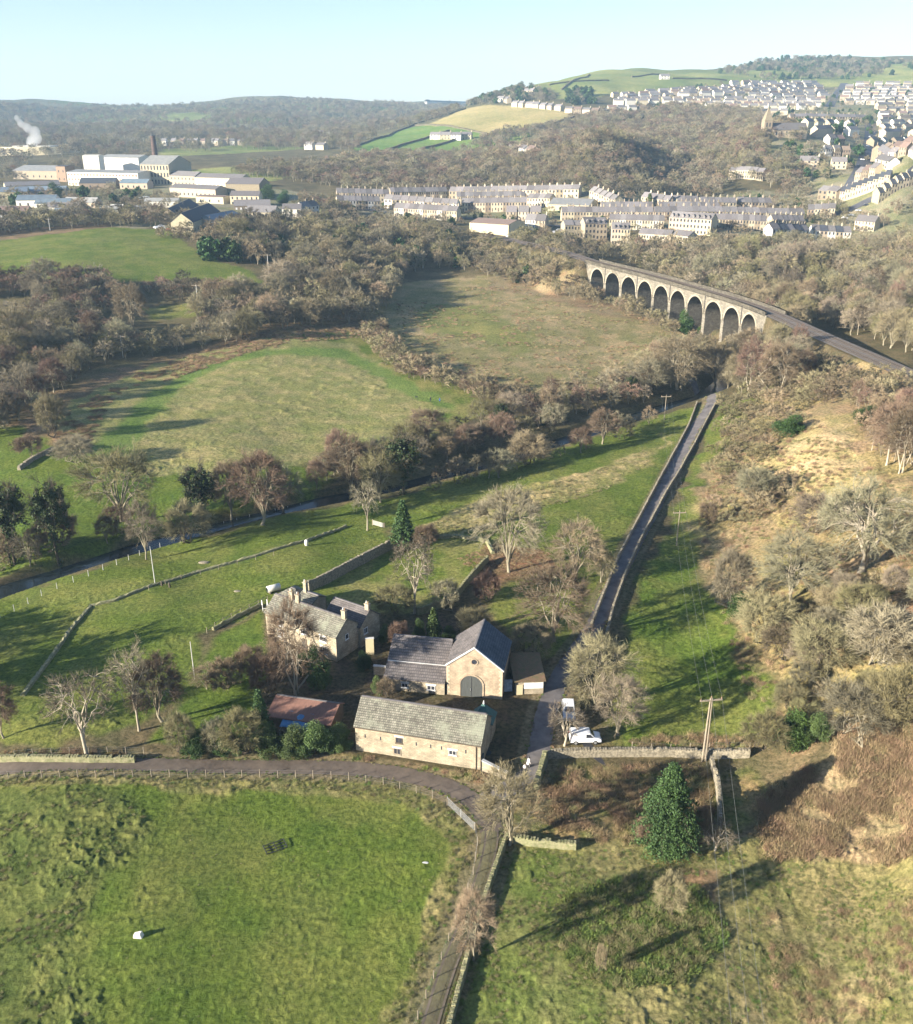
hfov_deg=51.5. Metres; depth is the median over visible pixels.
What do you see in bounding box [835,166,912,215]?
steep street
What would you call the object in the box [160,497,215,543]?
leafless bush
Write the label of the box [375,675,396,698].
leafless bush
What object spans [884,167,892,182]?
terraced house
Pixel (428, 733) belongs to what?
stone barn
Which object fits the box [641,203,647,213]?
terraced house
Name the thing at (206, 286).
leafless tree
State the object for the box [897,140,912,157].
stone house
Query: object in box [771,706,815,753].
holly tree
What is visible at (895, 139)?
detached house
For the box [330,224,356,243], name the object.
leafless tree
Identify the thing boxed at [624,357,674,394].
leafless tree
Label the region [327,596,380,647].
house rear range
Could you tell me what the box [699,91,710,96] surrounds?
semi detached house
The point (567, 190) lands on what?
terraced house
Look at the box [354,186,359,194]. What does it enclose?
terraced house
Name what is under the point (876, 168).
stone house
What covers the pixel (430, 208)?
terraced house
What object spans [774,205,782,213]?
terraced house
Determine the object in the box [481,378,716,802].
farm drive
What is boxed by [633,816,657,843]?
leafless bush
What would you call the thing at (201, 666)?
leafless tree
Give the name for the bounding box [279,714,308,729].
blue tarpaulin
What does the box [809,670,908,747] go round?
leafless bush
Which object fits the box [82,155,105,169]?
mill building
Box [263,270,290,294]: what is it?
leafless tree
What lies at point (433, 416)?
leafless tree
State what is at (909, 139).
detached house
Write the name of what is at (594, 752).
stone wall
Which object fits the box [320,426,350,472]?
leafless tree
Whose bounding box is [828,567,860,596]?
leafless bush
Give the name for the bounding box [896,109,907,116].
semi detached house
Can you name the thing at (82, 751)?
post and wire fence
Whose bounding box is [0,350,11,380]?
leafless tree
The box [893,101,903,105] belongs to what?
semi detached house
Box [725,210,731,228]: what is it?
terraced house
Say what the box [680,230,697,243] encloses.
town house
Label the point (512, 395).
leafless tree
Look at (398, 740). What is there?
window
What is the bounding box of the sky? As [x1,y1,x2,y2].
[0,0,912,105]
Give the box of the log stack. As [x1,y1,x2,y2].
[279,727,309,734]
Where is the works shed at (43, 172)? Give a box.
[12,165,81,179]
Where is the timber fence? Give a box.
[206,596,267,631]
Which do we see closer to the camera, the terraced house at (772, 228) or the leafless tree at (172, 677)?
the leafless tree at (172, 677)
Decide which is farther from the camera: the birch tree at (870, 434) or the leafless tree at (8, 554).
the birch tree at (870, 434)
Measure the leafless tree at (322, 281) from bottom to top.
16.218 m
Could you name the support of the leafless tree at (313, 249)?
on the ground at (292, 402)
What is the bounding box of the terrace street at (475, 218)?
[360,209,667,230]
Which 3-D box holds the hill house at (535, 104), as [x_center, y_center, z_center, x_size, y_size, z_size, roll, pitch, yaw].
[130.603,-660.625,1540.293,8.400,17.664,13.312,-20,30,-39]
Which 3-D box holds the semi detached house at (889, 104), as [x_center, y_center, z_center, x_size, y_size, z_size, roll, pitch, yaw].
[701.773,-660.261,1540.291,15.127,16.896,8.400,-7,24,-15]
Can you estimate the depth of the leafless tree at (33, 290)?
390.26 m
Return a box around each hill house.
[425,99,465,104]
[498,95,504,101]
[504,95,511,103]
[511,101,519,106]
[518,99,525,107]
[519,143,527,152]
[524,87,534,94]
[525,101,533,107]
[526,144,537,149]
[532,101,540,107]
[539,103,547,108]
[547,102,554,109]
[554,103,564,110]
[565,106,573,112]
[573,105,582,113]
[582,106,590,113]
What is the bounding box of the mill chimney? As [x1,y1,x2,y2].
[150,135,157,154]
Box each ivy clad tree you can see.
[0,478,32,566]
[21,470,74,567]
[175,451,225,526]
[370,431,431,494]
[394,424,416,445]
[489,400,512,424]
[622,372,641,400]
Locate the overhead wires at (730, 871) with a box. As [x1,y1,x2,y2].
[701,700,763,1023]
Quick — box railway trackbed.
[484,234,912,379]
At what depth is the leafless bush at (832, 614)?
140.98 m
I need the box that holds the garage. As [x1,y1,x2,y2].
[504,652,545,694]
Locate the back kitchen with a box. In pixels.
[300,579,326,609]
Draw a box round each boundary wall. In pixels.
[365,637,373,654]
[373,664,385,675]
[481,759,505,777]
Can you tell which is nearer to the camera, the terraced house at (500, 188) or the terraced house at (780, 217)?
the terraced house at (780, 217)
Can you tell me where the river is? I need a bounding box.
[0,333,732,598]
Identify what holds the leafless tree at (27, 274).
on the ground at (292, 402)
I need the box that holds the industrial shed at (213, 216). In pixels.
[202,210,236,227]
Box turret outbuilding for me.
[474,701,496,741]
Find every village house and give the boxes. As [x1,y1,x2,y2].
[161,138,167,145]
[200,138,205,144]
[222,137,228,144]
[304,141,315,149]
[315,141,327,149]
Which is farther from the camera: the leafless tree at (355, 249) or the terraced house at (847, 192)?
the terraced house at (847, 192)
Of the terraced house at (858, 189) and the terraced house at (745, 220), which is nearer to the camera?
the terraced house at (745, 220)
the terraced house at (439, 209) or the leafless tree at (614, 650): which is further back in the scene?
the terraced house at (439, 209)
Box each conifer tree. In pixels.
[249,689,277,745]
[387,500,415,549]
[630,761,704,866]
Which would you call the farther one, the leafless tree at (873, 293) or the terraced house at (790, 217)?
the terraced house at (790, 217)
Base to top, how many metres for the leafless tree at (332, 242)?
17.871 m
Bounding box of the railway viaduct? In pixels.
[585,258,786,341]
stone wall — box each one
[0,753,135,762]
[17,447,54,469]
[20,524,346,696]
[212,603,263,629]
[307,540,390,590]
[391,534,425,549]
[416,555,488,614]
[426,534,494,553]
[447,835,506,1023]
[505,832,575,849]
[534,750,547,789]
[547,746,750,758]
[586,401,697,636]
[605,402,715,635]
[709,756,722,825]
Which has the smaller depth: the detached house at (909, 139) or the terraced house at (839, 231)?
the terraced house at (839, 231)
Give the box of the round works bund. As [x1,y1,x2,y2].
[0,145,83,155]
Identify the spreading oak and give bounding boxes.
[814,464,912,573]
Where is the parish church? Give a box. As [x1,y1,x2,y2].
[761,108,807,138]
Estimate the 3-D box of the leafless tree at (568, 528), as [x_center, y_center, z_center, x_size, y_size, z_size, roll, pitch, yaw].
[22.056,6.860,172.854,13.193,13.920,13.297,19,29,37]
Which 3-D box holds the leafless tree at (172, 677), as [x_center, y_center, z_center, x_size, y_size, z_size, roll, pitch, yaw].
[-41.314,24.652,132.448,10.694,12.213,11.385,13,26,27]
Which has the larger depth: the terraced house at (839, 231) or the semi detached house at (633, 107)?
the semi detached house at (633, 107)
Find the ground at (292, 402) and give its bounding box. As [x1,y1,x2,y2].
[0,56,912,1023]
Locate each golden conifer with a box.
[425,607,441,637]
[646,193,653,203]
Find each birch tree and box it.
[541,373,560,400]
[569,383,585,413]
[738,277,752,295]
[796,278,818,296]
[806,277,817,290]
[842,285,856,305]
[850,377,866,405]
[851,299,869,334]
[858,394,912,465]
[863,426,882,450]
[869,265,886,286]
[872,402,894,441]
[889,276,908,294]
[891,438,903,461]
[895,395,912,406]
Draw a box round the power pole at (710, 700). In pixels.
[700,696,722,761]
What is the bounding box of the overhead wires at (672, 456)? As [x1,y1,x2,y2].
[662,394,685,509]
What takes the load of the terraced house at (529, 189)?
on the ground at (292, 402)
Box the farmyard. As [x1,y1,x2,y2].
[481,715,605,774]
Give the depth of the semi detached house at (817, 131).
951.05 m
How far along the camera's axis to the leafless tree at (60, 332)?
337.75 m
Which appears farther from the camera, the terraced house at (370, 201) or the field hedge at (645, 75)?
the field hedge at (645, 75)
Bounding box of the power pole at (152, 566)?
[150,549,154,582]
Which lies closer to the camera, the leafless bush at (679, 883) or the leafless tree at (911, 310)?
the leafless bush at (679, 883)
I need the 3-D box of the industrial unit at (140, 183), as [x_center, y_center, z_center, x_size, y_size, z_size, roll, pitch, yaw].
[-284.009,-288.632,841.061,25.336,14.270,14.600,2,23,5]
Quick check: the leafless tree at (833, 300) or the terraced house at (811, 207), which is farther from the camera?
the terraced house at (811, 207)
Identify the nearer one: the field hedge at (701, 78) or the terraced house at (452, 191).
the terraced house at (452, 191)
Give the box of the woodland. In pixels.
[0,54,912,698]
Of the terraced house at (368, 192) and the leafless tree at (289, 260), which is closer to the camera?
the leafless tree at (289, 260)
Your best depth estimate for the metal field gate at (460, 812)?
116.49 m
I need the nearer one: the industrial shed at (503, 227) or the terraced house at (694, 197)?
the industrial shed at (503, 227)
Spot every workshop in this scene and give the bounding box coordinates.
[158,199,198,224]
[171,203,219,233]
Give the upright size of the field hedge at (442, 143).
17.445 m
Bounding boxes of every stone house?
[247,205,279,218]
[282,203,301,217]
[298,198,311,214]
[307,197,318,214]
[506,204,517,219]
[518,204,529,220]
[525,212,536,228]
[530,203,541,213]
[535,212,548,229]
[800,153,819,168]
[830,155,847,168]
[854,165,866,181]
[854,213,868,230]
[861,165,870,179]
[864,214,880,231]
[868,160,883,177]
[875,153,899,169]
[888,147,898,156]
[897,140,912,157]
[908,145,912,158]
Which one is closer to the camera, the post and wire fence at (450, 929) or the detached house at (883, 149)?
the post and wire fence at (450, 929)
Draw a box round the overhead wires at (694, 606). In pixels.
[674,513,720,694]
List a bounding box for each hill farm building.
[430,131,440,139]
[440,130,450,139]
[451,131,461,140]
[462,130,472,138]
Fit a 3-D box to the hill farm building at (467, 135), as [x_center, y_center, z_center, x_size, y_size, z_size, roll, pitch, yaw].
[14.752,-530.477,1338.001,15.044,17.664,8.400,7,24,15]
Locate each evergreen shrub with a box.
[179,727,216,760]
[210,733,243,758]
[249,719,281,760]
[275,721,306,760]
[295,651,311,676]
[297,719,333,758]
[325,721,353,753]
[354,650,373,672]
[370,675,383,696]
[378,623,390,643]
[412,618,425,635]
[441,626,456,639]
[770,414,804,437]
[802,711,835,743]
[850,405,880,426]
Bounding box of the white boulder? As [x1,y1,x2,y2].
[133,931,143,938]
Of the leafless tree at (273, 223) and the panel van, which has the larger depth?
the leafless tree at (273, 223)
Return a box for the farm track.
[419,831,501,1023]
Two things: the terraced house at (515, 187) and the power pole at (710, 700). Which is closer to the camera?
the power pole at (710, 700)
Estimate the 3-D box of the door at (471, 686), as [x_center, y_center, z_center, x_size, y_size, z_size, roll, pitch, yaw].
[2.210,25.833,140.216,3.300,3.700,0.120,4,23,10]
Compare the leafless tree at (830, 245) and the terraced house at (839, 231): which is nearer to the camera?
the leafless tree at (830, 245)
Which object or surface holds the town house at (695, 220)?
on the ground at (292, 402)
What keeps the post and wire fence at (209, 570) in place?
on the ground at (292, 402)
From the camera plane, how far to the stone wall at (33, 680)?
174.90 m
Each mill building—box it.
[56,165,74,181]
[67,169,150,185]
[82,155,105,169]
[104,154,148,169]
[139,155,191,184]
[169,171,200,184]
[169,183,227,197]
[195,173,250,186]
[196,195,229,203]
[225,177,269,195]
[229,191,262,203]
[233,199,270,209]
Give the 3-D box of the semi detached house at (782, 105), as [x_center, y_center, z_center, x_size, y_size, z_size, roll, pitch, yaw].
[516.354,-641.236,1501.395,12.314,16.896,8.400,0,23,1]
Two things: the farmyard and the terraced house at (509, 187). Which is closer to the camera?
the farmyard
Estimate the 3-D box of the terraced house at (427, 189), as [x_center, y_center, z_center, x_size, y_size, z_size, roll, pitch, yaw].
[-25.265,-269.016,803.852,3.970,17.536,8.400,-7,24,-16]
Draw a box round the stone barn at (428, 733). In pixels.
[353,695,492,769]
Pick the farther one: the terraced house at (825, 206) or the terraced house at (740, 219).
the terraced house at (825, 206)
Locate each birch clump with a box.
[259,586,338,695]
[729,333,774,395]
[757,334,802,394]
[791,323,809,348]
[877,400,912,473]
[902,424,912,464]
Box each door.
[460,676,481,697]
[516,685,522,694]
[524,682,542,688]
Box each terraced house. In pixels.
[335,193,343,209]
[336,185,342,194]
[342,185,348,194]
[343,193,349,203]
[348,186,353,194]
[349,193,355,209]
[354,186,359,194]
[355,193,361,209]
[360,187,365,195]
[361,194,367,208]
[366,187,371,195]
[367,193,373,209]
[371,186,377,195]
[373,193,379,209]
[377,186,383,202]
[383,187,388,196]
[384,192,393,208]
[389,185,394,194]
[392,193,401,208]
[394,185,399,194]
[394,200,400,216]
[399,185,403,194]
[399,201,405,217]
[400,193,409,202]
[403,185,408,194]
[403,201,410,217]
[407,185,412,195]
[408,194,417,202]
[408,201,414,216]
[412,184,416,195]
[413,201,419,215]
[415,195,425,203]
[416,185,421,195]
[418,201,424,214]
[420,185,425,196]
[422,202,429,218]
[424,195,433,203]
[425,184,429,196]
[427,202,434,218]
[429,185,434,196]
[432,195,441,204]
[432,203,438,218]
[433,185,438,197]
[437,202,443,219]
[438,184,442,197]
[440,195,449,204]
[442,184,447,197]
[442,202,448,220]
[447,202,453,219]
[449,185,457,198]
[449,196,459,206]
[452,203,460,220]
[456,185,464,191]
[456,189,460,203]
[461,190,464,204]
[462,185,471,190]
[462,196,467,211]
[468,195,473,211]
[469,184,478,190]
[469,190,473,197]
[473,195,479,210]
[474,189,477,197]
[476,184,485,190]
[479,196,485,212]
[483,184,492,190]
[485,195,491,211]
[486,189,490,196]
[491,184,499,190]
[491,195,497,211]
[497,184,506,190]
[497,195,502,211]
[503,195,508,211]
[505,183,513,190]
[509,195,514,205]
[512,183,520,190]
[515,195,520,206]
[519,183,528,196]
[521,194,526,205]
[526,183,535,196]
[527,191,535,206]
[532,192,541,205]
[533,182,542,192]
[538,191,547,206]
[541,183,550,192]
[544,191,555,206]
[548,182,557,195]
[556,183,565,197]
[560,204,567,221]
[563,182,572,197]
[568,203,573,219]
[571,182,581,197]
[574,203,579,219]
[580,203,586,219]
[586,203,592,216]
[589,185,599,198]
[592,204,598,216]
[594,186,604,200]
[598,188,609,203]
[598,204,604,216]
[604,190,614,200]
[604,204,610,221]
[609,192,623,200]
[609,211,615,227]
[610,204,616,213]
[615,211,620,221]
[616,204,622,213]
[620,212,625,221]
[623,204,628,213]
[626,211,631,221]
[629,203,634,213]
[631,212,636,229]
[635,203,640,213]
[636,211,642,229]
[641,189,651,200]
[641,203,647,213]
[642,212,647,227]
[647,203,653,214]
[647,211,653,228]
[651,191,658,203]
[653,204,662,214]
[653,213,658,228]
[654,192,665,205]
[658,212,664,228]
[661,203,669,220]
[663,193,674,200]
[669,203,677,214]
[677,203,684,210]
[678,192,684,200]
[684,202,692,211]
[685,193,691,200]
[692,193,698,200]
[692,203,700,211]
[699,194,708,201]
[700,203,707,212]
[707,194,715,201]
[707,204,715,212]
[714,194,722,204]
[715,203,722,212]
[716,211,719,228]
[719,210,725,228]
[721,194,729,205]
[722,204,730,212]
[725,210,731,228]
[728,194,736,205]
[729,203,737,213]
[730,211,737,229]
[736,194,745,206]
[736,212,742,229]
[737,204,745,213]
[743,212,748,229]
[744,195,751,206]
[744,205,752,213]
[748,212,754,230]
[751,195,758,206]
[752,204,759,214]
[754,212,760,230]
[757,194,765,206]
[759,205,767,214]
[760,212,766,230]
[763,219,780,235]
[764,195,771,205]
[766,212,778,224]
[767,205,774,217]
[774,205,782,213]
[776,212,783,222]
[777,220,787,239]
[781,206,789,214]
[782,211,788,223]
[785,221,795,236]
[787,211,794,223]
[789,205,797,214]
[792,213,799,223]
[792,220,802,235]
[796,206,804,217]
[797,213,804,223]
[799,221,809,237]
[807,202,815,218]
[809,222,820,238]
[814,202,821,218]
[817,184,832,199]
[819,222,827,237]
[820,201,828,218]
[826,184,842,199]
[827,201,835,218]
[827,222,835,238]
[835,222,843,237]
[839,113,844,121]
[839,183,847,201]
[843,224,851,237]
[844,182,852,200]
[849,179,858,198]
[850,112,855,120]
[855,178,863,197]
[860,175,869,195]
[866,175,874,193]
[871,172,880,191]
[871,184,885,203]
[878,169,886,186]
[879,180,891,199]
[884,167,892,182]
[885,176,897,194]
[893,173,903,190]
[899,170,909,187]
[907,169,912,186]
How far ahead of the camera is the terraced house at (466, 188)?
798.30 m
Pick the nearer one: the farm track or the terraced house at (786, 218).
the farm track
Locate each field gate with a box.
[372,519,384,527]
[447,796,474,827]
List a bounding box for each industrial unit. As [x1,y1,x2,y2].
[0,186,28,199]
[0,206,31,210]
[3,180,60,186]
[15,194,59,206]
[28,186,69,197]
[34,198,72,207]
[46,202,78,208]
[66,197,102,207]
[79,177,119,188]
[103,205,146,212]
[119,179,153,188]
[144,198,180,206]
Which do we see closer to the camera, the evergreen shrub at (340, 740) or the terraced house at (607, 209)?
the evergreen shrub at (340, 740)
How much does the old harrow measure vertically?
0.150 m
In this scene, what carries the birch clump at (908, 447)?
on the ground at (292, 402)
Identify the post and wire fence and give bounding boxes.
[2,506,287,614]
[6,769,447,805]
[13,747,144,754]
[148,551,273,588]
[417,823,477,1018]
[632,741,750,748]
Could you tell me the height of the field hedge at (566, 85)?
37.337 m
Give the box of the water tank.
[266,583,280,594]
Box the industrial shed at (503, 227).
[469,217,524,235]
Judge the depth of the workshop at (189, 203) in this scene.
596.07 m
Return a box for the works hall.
[548,198,598,210]
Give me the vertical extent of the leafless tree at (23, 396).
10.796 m
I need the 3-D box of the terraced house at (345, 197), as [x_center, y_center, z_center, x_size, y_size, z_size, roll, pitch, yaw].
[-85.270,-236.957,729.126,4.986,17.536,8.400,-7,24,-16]
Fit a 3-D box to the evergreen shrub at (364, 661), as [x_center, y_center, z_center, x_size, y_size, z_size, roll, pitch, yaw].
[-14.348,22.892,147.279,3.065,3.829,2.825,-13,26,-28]
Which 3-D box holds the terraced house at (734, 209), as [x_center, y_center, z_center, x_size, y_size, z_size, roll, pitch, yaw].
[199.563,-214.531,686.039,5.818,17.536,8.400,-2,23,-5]
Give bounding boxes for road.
[825,83,847,106]
[844,123,876,185]
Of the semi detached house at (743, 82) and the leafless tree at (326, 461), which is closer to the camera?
the leafless tree at (326, 461)
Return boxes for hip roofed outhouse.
[279,585,302,596]
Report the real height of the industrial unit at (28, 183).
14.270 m
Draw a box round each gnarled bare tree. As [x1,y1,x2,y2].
[35,661,117,754]
[103,637,153,731]
[348,480,381,530]
[387,534,434,613]
[546,696,590,746]
[696,815,741,852]
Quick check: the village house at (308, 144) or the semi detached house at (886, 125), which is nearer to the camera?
the semi detached house at (886, 125)
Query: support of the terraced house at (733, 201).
on the ground at (292, 402)
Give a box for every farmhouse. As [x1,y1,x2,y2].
[264,588,358,661]
[659,73,669,78]
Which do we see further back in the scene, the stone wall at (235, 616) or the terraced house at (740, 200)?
the terraced house at (740, 200)
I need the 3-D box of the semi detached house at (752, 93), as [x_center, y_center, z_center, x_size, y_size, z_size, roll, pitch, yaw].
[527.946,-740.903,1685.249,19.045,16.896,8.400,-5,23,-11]
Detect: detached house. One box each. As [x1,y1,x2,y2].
[610,92,618,97]
[613,97,623,104]
[617,105,625,109]
[625,92,636,97]
[625,98,635,105]
[627,105,636,109]
[637,97,647,104]
[638,92,649,97]
[648,97,658,105]
[650,93,660,97]
[658,89,667,95]
[662,91,673,97]
[662,97,672,106]
[669,89,678,95]
[670,86,680,90]
[673,98,683,103]
[677,90,689,96]
[686,97,696,100]
[689,90,697,95]
[698,97,709,105]
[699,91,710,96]
[700,87,710,90]
[710,97,720,103]
[711,90,722,95]
[723,89,733,95]
[723,97,734,102]
[729,80,738,84]
[734,91,744,96]
[736,97,746,102]
[741,79,750,85]
[747,97,757,102]
[748,91,758,95]
[750,86,759,89]
[758,82,767,85]
[759,89,769,92]
[759,102,767,107]
[760,97,770,102]
[768,81,778,85]
[768,103,776,107]
[769,92,780,96]
[770,107,777,114]
[772,97,782,102]
[778,102,786,109]
[780,108,787,115]
[781,93,792,96]
[785,97,795,102]
[787,82,796,86]
[787,102,795,108]
[793,92,804,97]
[796,97,806,102]
[796,103,805,109]
[801,116,814,127]
[807,102,815,109]
[810,97,820,101]
[810,123,827,137]
[812,101,820,106]
[814,116,825,124]
[816,96,825,101]
[818,93,829,98]
[820,143,832,155]
[823,131,836,144]
[825,117,834,124]
[825,123,832,133]
[832,142,841,155]
[836,133,845,145]
[840,95,848,100]
[841,143,850,157]
[843,91,851,97]
[843,124,859,136]
[844,97,853,104]
[844,118,855,126]
[845,86,853,91]
[850,94,859,100]
[855,97,864,104]
[860,94,869,100]
[865,98,874,104]
[866,134,878,146]
[870,143,881,161]
[871,91,878,97]
[874,101,885,108]
[875,97,885,101]
[876,106,886,110]
[876,118,889,124]
[876,144,894,157]
[878,109,888,116]
[878,114,890,119]
[878,126,892,139]
[879,91,887,97]
[879,122,891,130]
[879,135,887,144]
[885,97,894,103]
[885,101,893,105]
[885,141,892,148]
[886,105,895,112]
[889,135,904,143]
[890,118,902,124]
[891,122,902,127]
[891,126,898,137]
[892,141,902,147]
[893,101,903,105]
[895,97,904,102]
[896,106,904,111]
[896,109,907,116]
[897,113,910,120]
[902,122,912,131]
[903,136,912,142]
[905,106,912,110]
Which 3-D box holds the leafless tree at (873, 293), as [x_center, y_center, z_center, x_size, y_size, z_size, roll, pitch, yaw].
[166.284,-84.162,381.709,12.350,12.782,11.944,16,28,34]
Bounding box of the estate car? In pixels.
[561,698,575,720]
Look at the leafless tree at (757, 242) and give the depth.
537.22 m
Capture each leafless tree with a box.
[0,302,36,349]
[0,328,24,364]
[0,344,21,378]
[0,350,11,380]
[0,360,41,402]
[0,379,22,425]
[0,394,18,423]
[0,406,9,427]
[0,410,8,428]
[0,528,19,563]
[0,683,21,738]
[3,386,30,420]
[8,530,41,566]
[11,352,35,377]
[16,270,45,289]
[21,256,55,278]
[21,373,50,397]
[23,328,55,356]
[23,524,47,552]
[28,280,54,303]
[30,327,51,347]
[36,356,71,392]
[41,347,64,364]
[46,299,77,325]
[50,325,77,345]
[55,350,82,380]
[57,278,75,303]
[59,437,161,521]
[63,340,92,367]
[79,309,101,340]
[92,512,120,543]
[99,316,130,349]
[101,503,126,531]
[109,280,150,333]
[119,648,192,722]
[121,496,169,559]
[183,293,208,317]
[185,661,219,688]
[199,279,222,304]
[204,458,252,519]
[213,279,235,298]
[215,284,243,302]
[216,309,239,336]
[218,216,251,238]
[218,443,296,525]
[227,218,250,230]
[228,271,250,292]
[241,230,265,258]
[253,214,283,234]
[253,462,308,507]
[255,292,285,325]
[259,258,301,285]
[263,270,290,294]
[276,256,301,283]
[291,239,324,262]
[296,297,325,325]
[304,457,327,489]
[309,220,334,240]
[310,266,330,279]
[313,449,337,480]
[317,271,347,296]
[317,446,342,475]
[318,236,344,257]
[318,267,340,289]
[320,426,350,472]
[326,246,354,268]
[326,433,370,492]
[327,274,352,297]
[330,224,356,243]
[330,276,356,296]
[335,454,357,484]
[338,261,364,275]
[339,440,373,482]
[347,244,371,263]
[352,270,378,292]
[354,448,403,502]
[364,441,382,469]
[367,279,390,307]
[367,435,390,451]
[368,223,393,244]
[370,242,396,264]
[370,437,393,462]
[380,272,402,300]
[387,420,426,445]
[397,434,434,458]
[404,404,448,439]
[408,420,428,448]
[418,221,439,241]
[434,434,457,460]
[438,418,461,437]
[449,881,499,960]
[453,423,482,453]
[463,420,487,449]
[465,477,551,572]
[466,398,493,426]
[469,424,485,449]
[470,759,554,845]
[476,451,497,477]
[484,448,518,477]
[485,409,517,446]
[486,398,515,426]
[496,389,534,417]
[506,557,599,641]
[535,402,568,430]
[539,385,566,407]
[543,513,614,577]
[560,628,646,714]
[567,425,593,452]
[584,672,653,735]
[586,406,624,443]
[586,546,618,582]
[598,368,621,386]
[622,353,644,371]
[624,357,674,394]
[632,348,653,365]
[634,353,656,380]
[639,366,656,389]
[644,330,718,389]
[645,338,664,356]
[663,355,683,386]
[682,335,717,356]
[682,341,710,372]
[691,249,720,283]
[692,331,711,344]
[692,338,740,385]
[710,244,738,263]
[716,363,734,388]
[720,360,753,387]
[721,329,746,353]
[724,353,748,383]
[730,364,754,392]
[731,329,752,351]
[732,235,764,256]
[738,333,762,353]
[740,522,847,600]
[745,275,771,292]
[745,279,771,298]
[746,363,779,392]
[752,285,774,303]
[765,322,788,345]
[768,321,792,344]
[769,239,800,272]
[769,281,801,301]
[770,274,791,303]
[772,282,800,300]
[773,265,806,286]
[774,352,801,374]
[777,292,821,320]
[779,289,810,306]
[779,346,805,366]
[780,230,809,248]
[780,332,813,350]
[782,301,811,323]
[784,342,808,362]
[789,238,823,271]
[791,347,819,372]
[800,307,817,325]
[804,263,835,291]
[812,238,839,252]
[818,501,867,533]
[819,268,845,284]
[819,294,850,325]
[825,273,855,291]
[840,307,865,334]
[841,301,859,320]
[844,302,862,324]
[846,288,878,301]
[847,291,878,309]
[848,295,880,329]
[852,283,880,298]
[852,284,873,296]
[853,273,880,293]
[854,290,878,302]
[860,297,906,334]
[867,233,890,254]
[868,311,899,344]
[871,293,904,312]
[872,306,912,347]
[874,285,906,302]
[881,260,902,277]
[883,313,912,351]
[885,276,912,291]
[887,267,910,283]
[890,306,912,341]
[892,259,912,271]
[894,290,912,301]
[895,267,912,287]
[896,307,912,340]
[900,299,912,308]
[901,297,912,307]
[903,322,912,350]
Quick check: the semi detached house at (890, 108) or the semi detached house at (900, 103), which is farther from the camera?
the semi detached house at (900, 103)
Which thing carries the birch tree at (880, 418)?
on the ground at (292, 402)
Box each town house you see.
[561,219,573,235]
[573,220,580,237]
[580,217,596,239]
[595,217,607,240]
[610,222,620,245]
[620,222,630,245]
[638,228,648,241]
[646,228,656,243]
[654,229,664,237]
[662,229,674,241]
[668,211,682,230]
[672,229,684,244]
[679,211,692,230]
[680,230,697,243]
[689,212,703,234]
[699,213,717,235]
[728,167,736,179]
[735,166,744,178]
[742,166,751,178]
[749,167,758,179]
[756,168,767,180]
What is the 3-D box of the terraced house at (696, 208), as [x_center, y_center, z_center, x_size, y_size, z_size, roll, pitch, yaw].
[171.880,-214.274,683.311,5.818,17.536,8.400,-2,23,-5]
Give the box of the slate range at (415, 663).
[383,634,454,694]
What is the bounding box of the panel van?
[569,727,601,744]
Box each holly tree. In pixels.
[47,182,64,197]
[259,184,275,198]
[276,189,291,203]
[305,642,332,689]
[676,309,694,334]
[726,590,758,618]
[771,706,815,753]
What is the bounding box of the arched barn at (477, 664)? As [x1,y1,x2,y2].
[445,619,511,699]
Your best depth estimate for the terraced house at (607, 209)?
676.89 m
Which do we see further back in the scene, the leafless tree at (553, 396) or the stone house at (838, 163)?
the stone house at (838, 163)
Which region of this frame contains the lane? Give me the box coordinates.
[0,758,503,832]
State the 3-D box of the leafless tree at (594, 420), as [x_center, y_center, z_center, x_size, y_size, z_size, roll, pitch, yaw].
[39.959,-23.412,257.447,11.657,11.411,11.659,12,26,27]
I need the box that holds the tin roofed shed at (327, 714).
[268,694,344,730]
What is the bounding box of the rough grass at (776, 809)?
[0,281,912,1023]
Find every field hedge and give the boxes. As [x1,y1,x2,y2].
[354,108,465,146]
[382,129,449,150]
[413,139,454,150]
[414,124,487,133]
[549,79,608,85]
[561,74,589,89]
[631,73,659,76]
[672,77,726,80]
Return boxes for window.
[393,748,400,755]
[395,737,402,744]
[401,683,408,688]
[426,685,435,690]
[448,750,456,756]
[471,659,477,664]
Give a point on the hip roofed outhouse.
(295, 588)
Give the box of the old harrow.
[262,838,287,854]
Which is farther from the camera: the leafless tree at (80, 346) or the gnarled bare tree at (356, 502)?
the leafless tree at (80, 346)
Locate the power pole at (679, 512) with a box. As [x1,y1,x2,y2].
[673,511,685,545]
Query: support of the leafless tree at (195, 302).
on the ground at (292, 402)
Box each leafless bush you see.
[8,433,44,456]
[32,388,67,437]
[37,511,80,543]
[47,432,97,463]
[159,706,196,753]
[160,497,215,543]
[198,715,233,751]
[200,654,247,694]
[212,704,263,756]
[231,308,259,339]
[231,642,266,675]
[244,650,287,696]
[369,580,417,618]
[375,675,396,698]
[387,620,412,641]
[411,523,440,549]
[427,575,460,610]
[455,605,491,632]
[470,568,500,600]
[504,428,555,464]
[509,620,556,655]
[594,941,607,972]
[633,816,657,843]
[649,868,691,914]
[693,805,712,843]
[698,499,719,524]
[709,542,761,608]
[730,582,800,645]
[734,464,787,498]
[737,704,794,754]
[757,615,813,660]
[770,677,809,709]
[782,639,823,665]
[784,697,822,723]
[785,610,879,676]
[786,659,822,690]
[789,488,856,534]
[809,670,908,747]
[811,584,851,608]
[811,604,853,640]
[827,578,893,626]
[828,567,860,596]
[831,579,869,611]
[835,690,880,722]
[837,596,912,672]
[853,666,885,694]
[863,658,912,739]
[869,395,894,410]
[881,563,912,591]
[885,623,911,654]
[887,638,912,668]
[894,386,912,399]
[902,578,912,598]
[906,560,912,577]
[906,576,912,595]

